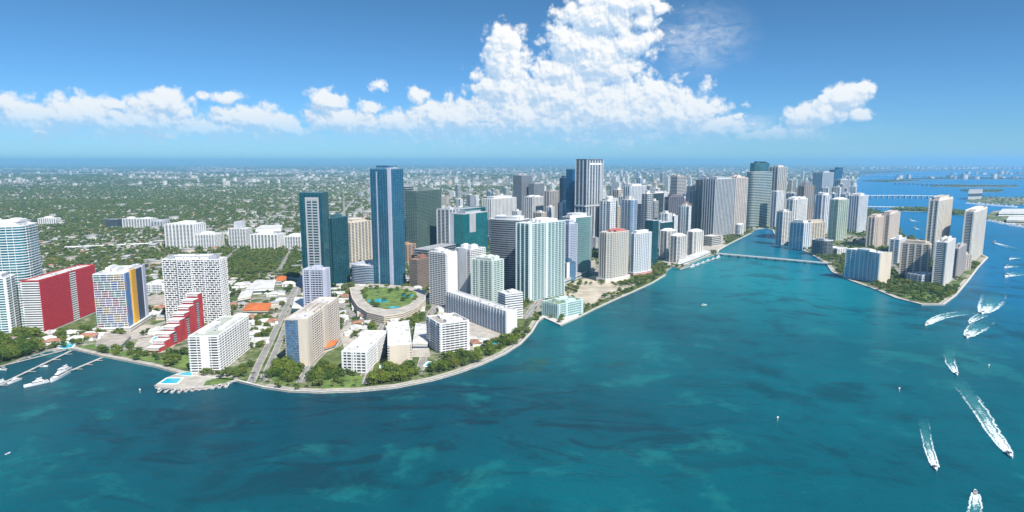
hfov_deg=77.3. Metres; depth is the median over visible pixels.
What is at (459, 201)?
residential tower
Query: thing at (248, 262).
tree canopy
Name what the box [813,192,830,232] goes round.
residential tower
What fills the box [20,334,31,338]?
broadleaf tree
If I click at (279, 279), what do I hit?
building
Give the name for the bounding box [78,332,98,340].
house
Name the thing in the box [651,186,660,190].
residential tower
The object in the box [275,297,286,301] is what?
house
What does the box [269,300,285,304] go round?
house
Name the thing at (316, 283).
residential tower
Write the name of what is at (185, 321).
stepped apartment block
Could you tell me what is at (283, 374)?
broadleaf tree
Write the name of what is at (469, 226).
office building
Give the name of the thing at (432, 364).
broadleaf tree
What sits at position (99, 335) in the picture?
house
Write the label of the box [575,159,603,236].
residential tower
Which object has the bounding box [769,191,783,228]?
residential tower
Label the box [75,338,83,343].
broadleaf tree
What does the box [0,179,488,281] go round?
suburban houses
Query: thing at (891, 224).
apartment building
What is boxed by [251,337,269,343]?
house
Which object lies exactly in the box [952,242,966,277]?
apartment building
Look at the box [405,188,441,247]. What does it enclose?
office building
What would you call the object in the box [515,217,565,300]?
residential tower
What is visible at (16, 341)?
broadleaf tree
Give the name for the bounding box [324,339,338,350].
porch building
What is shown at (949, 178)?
island
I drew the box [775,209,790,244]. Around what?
residential tower
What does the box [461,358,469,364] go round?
broadleaf tree
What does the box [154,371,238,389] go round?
terrace
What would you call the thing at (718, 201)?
residential tower
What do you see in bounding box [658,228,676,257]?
hotel building
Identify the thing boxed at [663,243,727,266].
plaza
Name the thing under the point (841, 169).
office building
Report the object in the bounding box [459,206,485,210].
office building
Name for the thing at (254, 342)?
house
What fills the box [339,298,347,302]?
house
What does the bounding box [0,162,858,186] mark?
distant town
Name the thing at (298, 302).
hotel entrance
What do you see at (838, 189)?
residential tower
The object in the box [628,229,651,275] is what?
residential tower
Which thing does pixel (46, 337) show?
house
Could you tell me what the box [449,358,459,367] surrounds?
broadleaf tree
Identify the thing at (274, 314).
plaza
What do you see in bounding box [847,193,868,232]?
residential tower
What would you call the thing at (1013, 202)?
harbour island
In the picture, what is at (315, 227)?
residential tower
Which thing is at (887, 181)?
island
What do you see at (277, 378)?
lawn
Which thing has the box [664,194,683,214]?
office building
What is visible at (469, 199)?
residential tower
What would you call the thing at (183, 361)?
lawn
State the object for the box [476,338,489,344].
house
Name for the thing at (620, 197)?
residential tower
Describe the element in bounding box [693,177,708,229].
residential tower
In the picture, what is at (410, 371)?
broadleaf tree
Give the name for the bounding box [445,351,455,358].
broadleaf tree
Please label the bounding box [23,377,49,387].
yacht
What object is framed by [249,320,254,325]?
house
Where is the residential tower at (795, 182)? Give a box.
[794,178,797,186]
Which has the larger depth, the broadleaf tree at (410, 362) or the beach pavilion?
the beach pavilion
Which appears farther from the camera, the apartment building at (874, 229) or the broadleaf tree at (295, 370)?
the apartment building at (874, 229)
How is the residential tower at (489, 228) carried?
on the land
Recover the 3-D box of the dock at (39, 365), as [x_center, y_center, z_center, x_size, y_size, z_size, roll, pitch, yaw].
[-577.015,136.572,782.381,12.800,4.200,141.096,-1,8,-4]
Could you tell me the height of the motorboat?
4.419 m
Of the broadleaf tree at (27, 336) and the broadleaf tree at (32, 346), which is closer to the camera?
the broadleaf tree at (32, 346)
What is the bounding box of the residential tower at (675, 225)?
[672,214,678,232]
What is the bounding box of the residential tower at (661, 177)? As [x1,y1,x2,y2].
[660,172,663,183]
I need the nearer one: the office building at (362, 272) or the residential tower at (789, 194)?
the office building at (362, 272)
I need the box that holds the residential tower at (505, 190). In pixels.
[503,187,508,194]
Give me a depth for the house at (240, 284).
1274.08 m
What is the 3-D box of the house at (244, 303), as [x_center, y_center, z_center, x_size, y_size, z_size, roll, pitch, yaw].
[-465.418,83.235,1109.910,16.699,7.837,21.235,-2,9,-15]
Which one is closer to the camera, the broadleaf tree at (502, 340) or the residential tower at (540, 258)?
the broadleaf tree at (502, 340)
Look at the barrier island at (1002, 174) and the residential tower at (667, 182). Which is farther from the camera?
the barrier island at (1002, 174)
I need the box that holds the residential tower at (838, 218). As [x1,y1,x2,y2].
[827,197,848,239]
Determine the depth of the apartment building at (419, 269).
1270.29 m
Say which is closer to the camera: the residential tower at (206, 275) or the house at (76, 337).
the house at (76, 337)
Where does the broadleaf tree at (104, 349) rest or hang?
on the land
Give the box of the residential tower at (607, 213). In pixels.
[598,197,616,258]
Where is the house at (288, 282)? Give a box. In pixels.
[281,281,294,285]
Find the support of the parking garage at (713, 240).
on the land
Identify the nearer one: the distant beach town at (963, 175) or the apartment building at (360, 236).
the apartment building at (360, 236)
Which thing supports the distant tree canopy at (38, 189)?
on the land
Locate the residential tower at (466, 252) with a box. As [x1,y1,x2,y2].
[455,243,485,294]
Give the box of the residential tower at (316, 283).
[302,265,330,305]
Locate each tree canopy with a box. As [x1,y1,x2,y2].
[0,173,860,199]
[0,198,924,254]
[7,249,980,387]
[861,177,1023,213]
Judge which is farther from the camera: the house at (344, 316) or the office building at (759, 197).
the office building at (759, 197)
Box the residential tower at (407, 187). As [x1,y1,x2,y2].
[404,184,413,241]
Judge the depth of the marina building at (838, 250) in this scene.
1717.77 m
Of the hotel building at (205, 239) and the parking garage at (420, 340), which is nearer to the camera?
the parking garage at (420, 340)
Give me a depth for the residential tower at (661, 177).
6749.11 m
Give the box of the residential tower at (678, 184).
[670,175,686,195]
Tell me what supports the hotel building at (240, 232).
on the land
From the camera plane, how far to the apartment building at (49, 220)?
2532.76 m
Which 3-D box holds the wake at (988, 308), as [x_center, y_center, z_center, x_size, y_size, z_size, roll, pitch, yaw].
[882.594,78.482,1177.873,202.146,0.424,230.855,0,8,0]
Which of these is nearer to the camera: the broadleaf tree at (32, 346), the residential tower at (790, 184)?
the broadleaf tree at (32, 346)
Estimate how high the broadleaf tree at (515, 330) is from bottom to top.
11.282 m
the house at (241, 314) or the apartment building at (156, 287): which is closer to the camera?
the house at (241, 314)
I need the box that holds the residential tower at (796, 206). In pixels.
[785,196,807,221]
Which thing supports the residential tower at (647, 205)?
on the land
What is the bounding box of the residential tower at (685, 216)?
[678,204,691,234]
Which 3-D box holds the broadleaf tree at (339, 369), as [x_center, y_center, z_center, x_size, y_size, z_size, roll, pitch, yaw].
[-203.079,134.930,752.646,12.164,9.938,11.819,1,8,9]
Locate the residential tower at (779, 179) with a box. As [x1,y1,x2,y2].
[769,165,787,208]
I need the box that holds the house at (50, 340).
[43,338,62,345]
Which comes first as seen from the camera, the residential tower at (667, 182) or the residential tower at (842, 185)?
the residential tower at (842, 185)
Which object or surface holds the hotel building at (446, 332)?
on the land
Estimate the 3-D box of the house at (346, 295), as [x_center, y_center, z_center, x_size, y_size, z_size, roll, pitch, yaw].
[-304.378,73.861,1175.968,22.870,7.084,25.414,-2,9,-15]
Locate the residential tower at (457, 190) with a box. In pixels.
[455,184,459,197]
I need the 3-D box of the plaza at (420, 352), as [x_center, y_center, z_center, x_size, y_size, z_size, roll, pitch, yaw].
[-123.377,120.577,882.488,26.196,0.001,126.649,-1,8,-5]
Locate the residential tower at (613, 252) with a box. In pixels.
[596,228,629,282]
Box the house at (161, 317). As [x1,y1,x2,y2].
[155,315,165,319]
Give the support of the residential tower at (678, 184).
on the land
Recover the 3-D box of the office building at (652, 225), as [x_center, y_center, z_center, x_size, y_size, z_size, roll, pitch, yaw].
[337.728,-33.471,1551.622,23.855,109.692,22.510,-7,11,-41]
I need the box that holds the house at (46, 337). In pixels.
[42,336,56,339]
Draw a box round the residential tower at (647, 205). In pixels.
[641,190,652,229]
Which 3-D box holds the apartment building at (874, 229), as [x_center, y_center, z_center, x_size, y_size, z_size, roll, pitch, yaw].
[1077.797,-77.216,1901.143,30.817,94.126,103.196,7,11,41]
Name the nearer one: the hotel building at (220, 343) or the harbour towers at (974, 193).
the hotel building at (220, 343)
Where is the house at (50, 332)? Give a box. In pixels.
[44,329,55,335]
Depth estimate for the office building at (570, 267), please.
1331.93 m
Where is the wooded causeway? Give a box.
[898,210,963,215]
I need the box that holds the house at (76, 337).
[65,335,84,342]
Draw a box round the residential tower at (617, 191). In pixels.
[613,187,622,197]
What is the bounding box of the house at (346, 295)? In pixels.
[340,294,349,298]
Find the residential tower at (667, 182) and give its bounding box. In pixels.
[664,175,669,191]
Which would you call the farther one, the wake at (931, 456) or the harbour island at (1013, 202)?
the harbour island at (1013, 202)
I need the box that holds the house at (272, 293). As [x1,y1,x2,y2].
[266,291,277,296]
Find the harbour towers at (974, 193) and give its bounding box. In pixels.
[968,189,982,198]
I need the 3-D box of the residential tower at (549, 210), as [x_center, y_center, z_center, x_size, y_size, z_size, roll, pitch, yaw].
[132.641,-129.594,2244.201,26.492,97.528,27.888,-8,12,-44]
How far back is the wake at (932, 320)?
1029.64 m
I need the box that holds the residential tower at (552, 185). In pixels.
[550,183,554,188]
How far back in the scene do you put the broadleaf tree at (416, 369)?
749.10 m
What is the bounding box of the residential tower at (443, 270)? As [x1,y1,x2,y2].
[429,247,457,305]
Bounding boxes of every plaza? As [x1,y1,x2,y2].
[96,324,157,340]
[132,336,175,353]
[254,305,280,317]
[340,322,357,347]
[412,345,429,356]
[437,311,500,351]
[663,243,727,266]
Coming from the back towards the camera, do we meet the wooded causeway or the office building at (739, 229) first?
the wooded causeway
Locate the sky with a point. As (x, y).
(82, 81)
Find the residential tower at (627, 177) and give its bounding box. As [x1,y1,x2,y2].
[625,174,629,182]
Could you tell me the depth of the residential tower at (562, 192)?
2093.70 m
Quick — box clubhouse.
[242,303,271,314]
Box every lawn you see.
[79,343,163,363]
[171,355,189,367]
[204,377,233,385]
[272,373,296,385]
[321,375,362,388]
[474,343,509,355]
[897,285,941,300]
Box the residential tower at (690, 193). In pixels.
[686,185,694,228]
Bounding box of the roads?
[1,186,954,383]
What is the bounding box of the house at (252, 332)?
[250,330,261,337]
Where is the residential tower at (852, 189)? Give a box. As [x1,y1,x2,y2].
[849,186,856,194]
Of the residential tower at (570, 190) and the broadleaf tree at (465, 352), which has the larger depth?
the residential tower at (570, 190)
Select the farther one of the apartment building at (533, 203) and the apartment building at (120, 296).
the apartment building at (533, 203)
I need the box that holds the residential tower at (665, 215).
[658,211,672,220]
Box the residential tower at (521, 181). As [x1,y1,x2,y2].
[513,173,531,215]
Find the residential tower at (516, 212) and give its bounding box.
[512,209,521,214]
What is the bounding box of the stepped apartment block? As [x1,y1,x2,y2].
[146,292,203,352]
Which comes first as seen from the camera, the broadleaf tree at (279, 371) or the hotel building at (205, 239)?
the broadleaf tree at (279, 371)
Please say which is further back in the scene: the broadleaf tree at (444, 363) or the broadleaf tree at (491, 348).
the broadleaf tree at (491, 348)
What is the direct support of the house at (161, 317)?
on the land
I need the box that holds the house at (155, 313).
[149,311,160,317]
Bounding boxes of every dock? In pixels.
[0,350,64,366]
[1,350,72,385]
[71,357,103,369]
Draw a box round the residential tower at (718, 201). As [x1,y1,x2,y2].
[701,177,735,234]
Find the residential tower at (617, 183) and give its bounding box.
[615,181,620,188]
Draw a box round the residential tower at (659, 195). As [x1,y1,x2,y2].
[651,190,666,212]
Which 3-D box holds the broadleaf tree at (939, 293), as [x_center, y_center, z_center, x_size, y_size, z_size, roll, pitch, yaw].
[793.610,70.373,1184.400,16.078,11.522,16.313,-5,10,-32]
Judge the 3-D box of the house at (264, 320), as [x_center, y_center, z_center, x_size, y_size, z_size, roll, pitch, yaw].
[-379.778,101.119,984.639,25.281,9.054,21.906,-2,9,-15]
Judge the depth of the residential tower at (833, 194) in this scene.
3018.80 m
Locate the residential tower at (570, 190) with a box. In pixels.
[566,169,574,214]
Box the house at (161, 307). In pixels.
[152,304,164,311]
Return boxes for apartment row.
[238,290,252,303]
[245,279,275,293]
[255,225,282,232]
[565,259,595,283]
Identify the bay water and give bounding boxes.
[0,170,1023,511]
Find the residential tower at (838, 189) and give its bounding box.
[834,185,841,196]
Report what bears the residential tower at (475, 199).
on the land
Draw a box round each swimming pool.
[57,343,76,348]
[157,377,184,383]
[175,372,192,375]
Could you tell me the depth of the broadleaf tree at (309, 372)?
737.80 m
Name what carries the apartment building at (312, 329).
on the land
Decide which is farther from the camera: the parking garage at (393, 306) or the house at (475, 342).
the parking garage at (393, 306)
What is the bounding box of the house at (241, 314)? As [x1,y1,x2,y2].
[233,313,249,315]
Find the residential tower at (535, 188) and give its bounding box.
[528,182,543,195]
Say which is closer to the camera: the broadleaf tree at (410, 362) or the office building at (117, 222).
the broadleaf tree at (410, 362)
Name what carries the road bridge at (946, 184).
in the bay water
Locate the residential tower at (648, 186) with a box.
[646,184,652,192]
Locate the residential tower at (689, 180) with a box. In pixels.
[687,176,691,185]
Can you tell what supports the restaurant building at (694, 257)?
on the land
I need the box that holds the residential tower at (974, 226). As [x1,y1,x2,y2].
[962,206,987,261]
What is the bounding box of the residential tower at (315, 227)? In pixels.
[299,191,331,286]
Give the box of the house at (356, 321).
[352,320,364,324]
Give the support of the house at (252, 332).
on the land
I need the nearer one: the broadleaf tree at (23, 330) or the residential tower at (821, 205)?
the broadleaf tree at (23, 330)
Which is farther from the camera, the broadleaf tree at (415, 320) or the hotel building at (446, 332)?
the broadleaf tree at (415, 320)
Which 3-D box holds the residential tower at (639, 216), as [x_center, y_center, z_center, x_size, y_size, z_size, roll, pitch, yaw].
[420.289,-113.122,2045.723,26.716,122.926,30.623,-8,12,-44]
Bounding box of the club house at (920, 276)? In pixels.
[907,271,931,283]
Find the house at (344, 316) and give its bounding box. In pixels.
[339,314,348,321]
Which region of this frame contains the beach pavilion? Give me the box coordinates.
[95,333,130,348]
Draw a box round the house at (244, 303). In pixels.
[238,302,248,307]
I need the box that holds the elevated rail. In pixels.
[65,243,150,249]
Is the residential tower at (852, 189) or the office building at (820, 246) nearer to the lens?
the office building at (820, 246)
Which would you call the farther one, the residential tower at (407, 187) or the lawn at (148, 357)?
the residential tower at (407, 187)
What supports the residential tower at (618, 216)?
on the land
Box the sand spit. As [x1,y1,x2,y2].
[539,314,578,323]
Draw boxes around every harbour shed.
[998,209,1023,215]
[1006,216,1023,223]
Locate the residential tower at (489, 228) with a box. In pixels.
[488,218,489,238]
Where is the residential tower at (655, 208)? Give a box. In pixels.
[652,199,658,219]
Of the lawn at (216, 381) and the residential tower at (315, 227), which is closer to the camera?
the lawn at (216, 381)
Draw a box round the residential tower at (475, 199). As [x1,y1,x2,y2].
[473,195,478,205]
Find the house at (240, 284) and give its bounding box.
[234,282,244,287]
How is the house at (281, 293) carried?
on the land
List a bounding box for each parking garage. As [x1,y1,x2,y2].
[148,294,164,309]
[349,284,425,323]
[412,323,427,348]
[703,234,721,245]
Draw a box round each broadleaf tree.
[0,335,11,343]
[0,339,10,345]
[0,349,10,362]
[5,345,16,350]
[9,348,21,358]
[10,326,21,332]
[11,338,24,344]
[18,339,35,347]
[19,327,30,333]
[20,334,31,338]
[20,346,31,355]
[24,343,39,353]
[25,328,40,335]
[28,337,39,343]
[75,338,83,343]
[96,344,106,350]
[99,346,109,351]
[125,341,133,346]
[133,347,143,351]
[142,350,149,355]
[170,349,179,354]
[238,363,247,368]
[246,360,254,366]
[264,368,277,376]
[269,363,280,369]
[271,359,282,365]
[274,368,283,375]
[278,364,288,370]
[279,372,286,379]
[280,355,292,362]
[285,361,295,366]
[285,373,295,381]
[287,366,300,378]
[292,362,305,369]
[305,370,313,375]
[306,374,314,380]
[312,369,323,376]
[314,374,322,378]
[323,363,334,369]
[324,372,332,379]
[328,369,338,376]
[335,367,343,372]
[365,372,380,384]
[378,371,391,382]
[380,361,393,368]
[381,366,390,370]
[387,371,398,379]
[395,370,407,379]
[396,365,408,377]
[402,359,415,367]
[406,369,414,376]
[411,318,419,324]
[412,366,420,374]
[427,361,438,371]
[437,360,448,368]
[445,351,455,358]
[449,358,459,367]
[459,349,471,357]
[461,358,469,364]
[468,352,479,362]
[484,346,495,353]
[496,337,506,344]
[506,336,514,344]
[511,327,519,333]
[900,290,908,295]
[936,291,945,296]
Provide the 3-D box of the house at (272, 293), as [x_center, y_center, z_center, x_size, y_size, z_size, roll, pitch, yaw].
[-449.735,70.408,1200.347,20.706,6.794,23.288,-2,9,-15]
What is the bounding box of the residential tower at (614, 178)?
[611,175,617,195]
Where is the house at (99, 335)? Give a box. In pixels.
[97,332,108,338]
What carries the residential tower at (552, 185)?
on the land
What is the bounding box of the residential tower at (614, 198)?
[601,196,617,203]
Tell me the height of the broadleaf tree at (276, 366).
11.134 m
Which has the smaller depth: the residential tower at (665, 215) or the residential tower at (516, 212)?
the residential tower at (665, 215)
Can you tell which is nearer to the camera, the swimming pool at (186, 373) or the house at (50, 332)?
the swimming pool at (186, 373)
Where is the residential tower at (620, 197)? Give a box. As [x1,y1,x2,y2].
[616,194,622,205]
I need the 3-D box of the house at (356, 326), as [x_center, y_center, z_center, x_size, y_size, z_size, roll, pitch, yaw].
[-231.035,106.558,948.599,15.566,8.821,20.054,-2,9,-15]
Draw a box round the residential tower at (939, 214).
[925,195,952,258]
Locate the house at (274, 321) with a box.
[265,318,278,325]
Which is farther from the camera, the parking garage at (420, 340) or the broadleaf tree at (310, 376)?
the parking garage at (420, 340)
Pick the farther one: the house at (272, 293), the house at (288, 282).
the house at (288, 282)
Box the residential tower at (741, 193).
[731,175,747,233]
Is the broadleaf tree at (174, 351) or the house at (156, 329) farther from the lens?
the house at (156, 329)
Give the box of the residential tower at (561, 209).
[558,200,565,219]
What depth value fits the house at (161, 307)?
1068.51 m
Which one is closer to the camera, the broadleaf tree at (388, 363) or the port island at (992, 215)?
the broadleaf tree at (388, 363)
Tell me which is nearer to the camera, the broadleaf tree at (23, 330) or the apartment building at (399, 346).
the apartment building at (399, 346)
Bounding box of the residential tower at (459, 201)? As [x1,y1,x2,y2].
[456,198,463,206]
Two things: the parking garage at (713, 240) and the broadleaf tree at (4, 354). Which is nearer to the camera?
the broadleaf tree at (4, 354)
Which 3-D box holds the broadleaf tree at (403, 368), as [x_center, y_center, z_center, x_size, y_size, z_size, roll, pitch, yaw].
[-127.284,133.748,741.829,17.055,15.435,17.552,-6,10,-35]
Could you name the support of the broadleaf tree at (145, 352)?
on the land
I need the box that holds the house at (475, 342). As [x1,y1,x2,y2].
[470,339,481,345]
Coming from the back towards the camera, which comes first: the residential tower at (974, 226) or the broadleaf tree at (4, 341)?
the residential tower at (974, 226)
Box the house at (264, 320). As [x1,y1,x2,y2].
[258,318,271,325]
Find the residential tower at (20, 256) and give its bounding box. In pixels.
[0,217,42,326]
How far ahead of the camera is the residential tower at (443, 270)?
1102.97 m
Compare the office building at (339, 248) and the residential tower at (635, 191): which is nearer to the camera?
the office building at (339, 248)
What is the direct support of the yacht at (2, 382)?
on the bay water
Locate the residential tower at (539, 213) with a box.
[533,210,546,217]
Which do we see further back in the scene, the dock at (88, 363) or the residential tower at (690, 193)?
the residential tower at (690, 193)
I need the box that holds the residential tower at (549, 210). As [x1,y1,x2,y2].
[544,205,554,217]
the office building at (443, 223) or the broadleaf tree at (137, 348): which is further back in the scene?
the office building at (443, 223)
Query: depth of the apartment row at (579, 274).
1391.94 m
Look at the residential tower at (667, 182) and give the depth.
4512.99 m
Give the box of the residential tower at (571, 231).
[565,219,577,278]
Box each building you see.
[20,264,95,333]
[38,216,60,224]
[92,264,152,332]
[104,218,122,226]
[122,216,157,227]
[146,279,163,294]
[150,219,169,226]
[164,220,205,248]
[187,315,250,372]
[195,231,224,248]
[228,221,252,247]
[250,231,285,248]
[276,276,286,284]
[284,233,300,248]
[284,297,340,365]
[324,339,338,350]
[329,214,349,286]
[341,330,386,372]
[348,217,372,261]
[352,260,373,284]
[387,321,411,364]
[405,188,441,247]
[405,242,415,261]
[409,254,429,286]
[414,243,455,257]
[426,313,469,352]
[436,207,458,243]
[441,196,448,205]
[445,290,516,334]
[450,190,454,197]
[450,209,487,251]
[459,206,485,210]
[482,195,515,218]
[490,215,528,289]
[497,289,522,318]
[524,195,543,218]
[542,296,583,318]
[543,189,558,219]
[562,212,591,274]
[565,258,575,281]
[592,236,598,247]
[645,219,658,264]
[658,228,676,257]
[659,220,672,229]
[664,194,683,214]
[669,233,686,262]
[677,250,710,266]
[686,229,703,254]
[735,223,743,235]
[746,172,772,227]
[750,161,769,171]
[788,219,810,249]
[797,182,814,219]
[808,219,825,245]
[811,238,832,255]
[812,171,833,196]
[829,170,840,186]
[832,246,847,254]
[835,167,842,178]
[835,179,849,191]
[844,248,891,282]
[865,213,883,246]
[881,210,900,244]
[888,235,906,264]
[898,239,931,275]
[931,236,955,285]
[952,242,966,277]
[964,251,971,270]
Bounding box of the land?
[0,163,1023,393]
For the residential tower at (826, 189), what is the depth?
3313.49 m
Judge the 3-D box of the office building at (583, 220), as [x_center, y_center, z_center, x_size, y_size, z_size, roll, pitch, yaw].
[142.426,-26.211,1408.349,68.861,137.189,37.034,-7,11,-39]
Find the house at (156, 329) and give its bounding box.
[148,326,162,333]
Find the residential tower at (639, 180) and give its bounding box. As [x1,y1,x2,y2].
[636,177,642,184]
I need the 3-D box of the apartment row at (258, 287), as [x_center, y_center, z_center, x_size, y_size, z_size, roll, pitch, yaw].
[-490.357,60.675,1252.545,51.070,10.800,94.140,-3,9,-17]
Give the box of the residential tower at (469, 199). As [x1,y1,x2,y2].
[466,193,472,205]
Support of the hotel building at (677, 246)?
on the land
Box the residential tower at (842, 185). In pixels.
[838,183,844,192]
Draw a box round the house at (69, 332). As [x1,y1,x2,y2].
[63,330,82,336]
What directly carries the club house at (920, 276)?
on the land
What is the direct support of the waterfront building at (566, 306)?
on the land
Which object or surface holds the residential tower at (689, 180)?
on the land
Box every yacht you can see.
[0,379,8,385]
[7,376,21,383]
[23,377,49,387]
[50,366,70,382]
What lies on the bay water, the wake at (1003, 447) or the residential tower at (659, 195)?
the wake at (1003, 447)
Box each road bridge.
[715,253,829,264]
[863,175,1019,177]
[869,195,933,197]
[894,183,1011,186]
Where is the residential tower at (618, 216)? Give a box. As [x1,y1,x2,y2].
[617,204,620,227]
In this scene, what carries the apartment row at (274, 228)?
on the land
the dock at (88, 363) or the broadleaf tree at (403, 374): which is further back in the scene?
the dock at (88, 363)
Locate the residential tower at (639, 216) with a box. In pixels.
[637,202,641,229]
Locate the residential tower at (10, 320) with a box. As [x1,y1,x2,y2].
[0,271,20,333]
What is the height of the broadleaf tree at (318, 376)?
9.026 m
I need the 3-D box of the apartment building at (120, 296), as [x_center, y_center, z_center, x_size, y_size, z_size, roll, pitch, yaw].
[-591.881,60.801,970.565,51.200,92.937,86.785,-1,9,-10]
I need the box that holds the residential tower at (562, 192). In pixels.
[559,176,565,202]
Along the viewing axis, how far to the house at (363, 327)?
947.71 m
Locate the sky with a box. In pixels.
[0,0,1023,162]
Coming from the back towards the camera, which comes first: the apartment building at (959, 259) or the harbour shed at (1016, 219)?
the harbour shed at (1016, 219)
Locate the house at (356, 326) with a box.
[351,324,360,328]
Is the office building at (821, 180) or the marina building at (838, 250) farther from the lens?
the office building at (821, 180)
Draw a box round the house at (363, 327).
[358,325,367,329]
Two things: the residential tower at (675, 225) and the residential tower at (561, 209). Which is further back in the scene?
the residential tower at (561, 209)
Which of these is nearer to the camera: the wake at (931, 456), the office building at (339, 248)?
the wake at (931, 456)
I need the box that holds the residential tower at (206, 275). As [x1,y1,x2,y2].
[161,254,230,323]
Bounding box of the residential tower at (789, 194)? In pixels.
[785,191,795,204]
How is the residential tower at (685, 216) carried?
on the land
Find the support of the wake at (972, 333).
on the bay water
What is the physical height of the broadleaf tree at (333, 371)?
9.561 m
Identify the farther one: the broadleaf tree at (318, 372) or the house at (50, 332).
the house at (50, 332)
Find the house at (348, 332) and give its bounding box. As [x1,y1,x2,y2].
[344,329,357,335]
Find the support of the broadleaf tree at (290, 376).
on the land
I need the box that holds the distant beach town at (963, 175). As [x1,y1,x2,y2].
[858,163,1023,179]
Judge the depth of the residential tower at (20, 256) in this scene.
952.61 m
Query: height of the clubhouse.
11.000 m
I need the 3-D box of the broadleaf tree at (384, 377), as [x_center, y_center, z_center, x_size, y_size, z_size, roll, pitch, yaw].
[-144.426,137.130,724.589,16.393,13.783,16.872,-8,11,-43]
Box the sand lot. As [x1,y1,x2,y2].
[564,275,639,307]
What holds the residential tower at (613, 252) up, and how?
on the land
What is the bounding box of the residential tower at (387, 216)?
[370,165,405,284]
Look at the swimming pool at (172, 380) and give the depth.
731.64 m
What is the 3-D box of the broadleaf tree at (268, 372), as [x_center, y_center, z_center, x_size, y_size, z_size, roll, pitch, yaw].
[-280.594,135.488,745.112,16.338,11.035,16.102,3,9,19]
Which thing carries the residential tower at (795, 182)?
on the land
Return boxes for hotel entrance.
[292,297,303,312]
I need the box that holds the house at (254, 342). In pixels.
[250,340,262,346]
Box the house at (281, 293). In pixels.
[275,291,284,295]
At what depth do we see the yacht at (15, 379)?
733.46 m
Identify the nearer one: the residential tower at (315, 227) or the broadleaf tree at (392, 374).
the broadleaf tree at (392, 374)
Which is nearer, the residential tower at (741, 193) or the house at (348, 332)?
the house at (348, 332)
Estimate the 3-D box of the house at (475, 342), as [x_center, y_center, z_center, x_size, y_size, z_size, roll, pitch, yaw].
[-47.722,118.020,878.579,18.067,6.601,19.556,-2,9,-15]
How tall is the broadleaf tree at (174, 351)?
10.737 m
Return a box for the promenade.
[48,228,987,391]
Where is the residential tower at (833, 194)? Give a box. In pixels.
[829,192,836,198]
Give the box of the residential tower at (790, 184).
[788,179,792,190]
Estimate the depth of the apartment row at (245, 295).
1153.12 m
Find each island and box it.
[872,180,908,181]
[899,178,1023,179]
[925,185,1017,186]
[966,197,1023,204]
[978,174,1023,174]
[987,208,1023,225]
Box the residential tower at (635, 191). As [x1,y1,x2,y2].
[623,184,645,229]
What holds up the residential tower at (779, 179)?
on the land
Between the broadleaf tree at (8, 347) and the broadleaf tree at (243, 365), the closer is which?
the broadleaf tree at (243, 365)
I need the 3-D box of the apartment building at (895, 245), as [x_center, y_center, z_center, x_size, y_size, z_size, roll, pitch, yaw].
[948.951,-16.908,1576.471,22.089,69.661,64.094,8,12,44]
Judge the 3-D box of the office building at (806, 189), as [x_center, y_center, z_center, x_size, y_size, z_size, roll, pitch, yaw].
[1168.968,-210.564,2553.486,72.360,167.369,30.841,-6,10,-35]
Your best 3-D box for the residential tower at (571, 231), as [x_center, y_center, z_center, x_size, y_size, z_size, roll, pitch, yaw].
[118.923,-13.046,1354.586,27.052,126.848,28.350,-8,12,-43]
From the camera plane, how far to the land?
3570.59 m
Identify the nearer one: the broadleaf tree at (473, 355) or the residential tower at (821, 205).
the broadleaf tree at (473, 355)
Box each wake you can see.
[919,423,939,466]
[926,310,974,324]
[945,360,957,372]
[962,397,1012,453]
[963,323,988,336]
[966,492,982,511]
[968,314,985,322]
[977,296,1000,312]
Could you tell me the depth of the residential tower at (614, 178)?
4450.21 m
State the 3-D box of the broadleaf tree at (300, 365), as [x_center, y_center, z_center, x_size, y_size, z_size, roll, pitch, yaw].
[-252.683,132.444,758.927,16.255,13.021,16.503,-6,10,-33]
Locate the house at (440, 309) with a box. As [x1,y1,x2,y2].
[437,306,445,311]
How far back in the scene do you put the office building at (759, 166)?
2577.13 m
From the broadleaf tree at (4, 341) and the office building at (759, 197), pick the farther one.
the office building at (759, 197)
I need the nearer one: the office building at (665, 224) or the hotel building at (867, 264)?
the hotel building at (867, 264)
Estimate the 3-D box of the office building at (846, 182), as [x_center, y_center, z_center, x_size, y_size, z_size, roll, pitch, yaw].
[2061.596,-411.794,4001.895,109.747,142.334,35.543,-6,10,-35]
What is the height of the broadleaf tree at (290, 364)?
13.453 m
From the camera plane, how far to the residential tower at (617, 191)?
2258.37 m
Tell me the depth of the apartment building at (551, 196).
2304.64 m
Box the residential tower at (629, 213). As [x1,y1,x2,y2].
[621,196,636,256]
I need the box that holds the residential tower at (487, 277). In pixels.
[470,254,503,302]
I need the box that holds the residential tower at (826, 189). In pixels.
[821,187,829,192]
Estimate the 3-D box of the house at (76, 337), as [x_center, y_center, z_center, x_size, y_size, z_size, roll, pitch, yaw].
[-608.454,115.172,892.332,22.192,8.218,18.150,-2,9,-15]

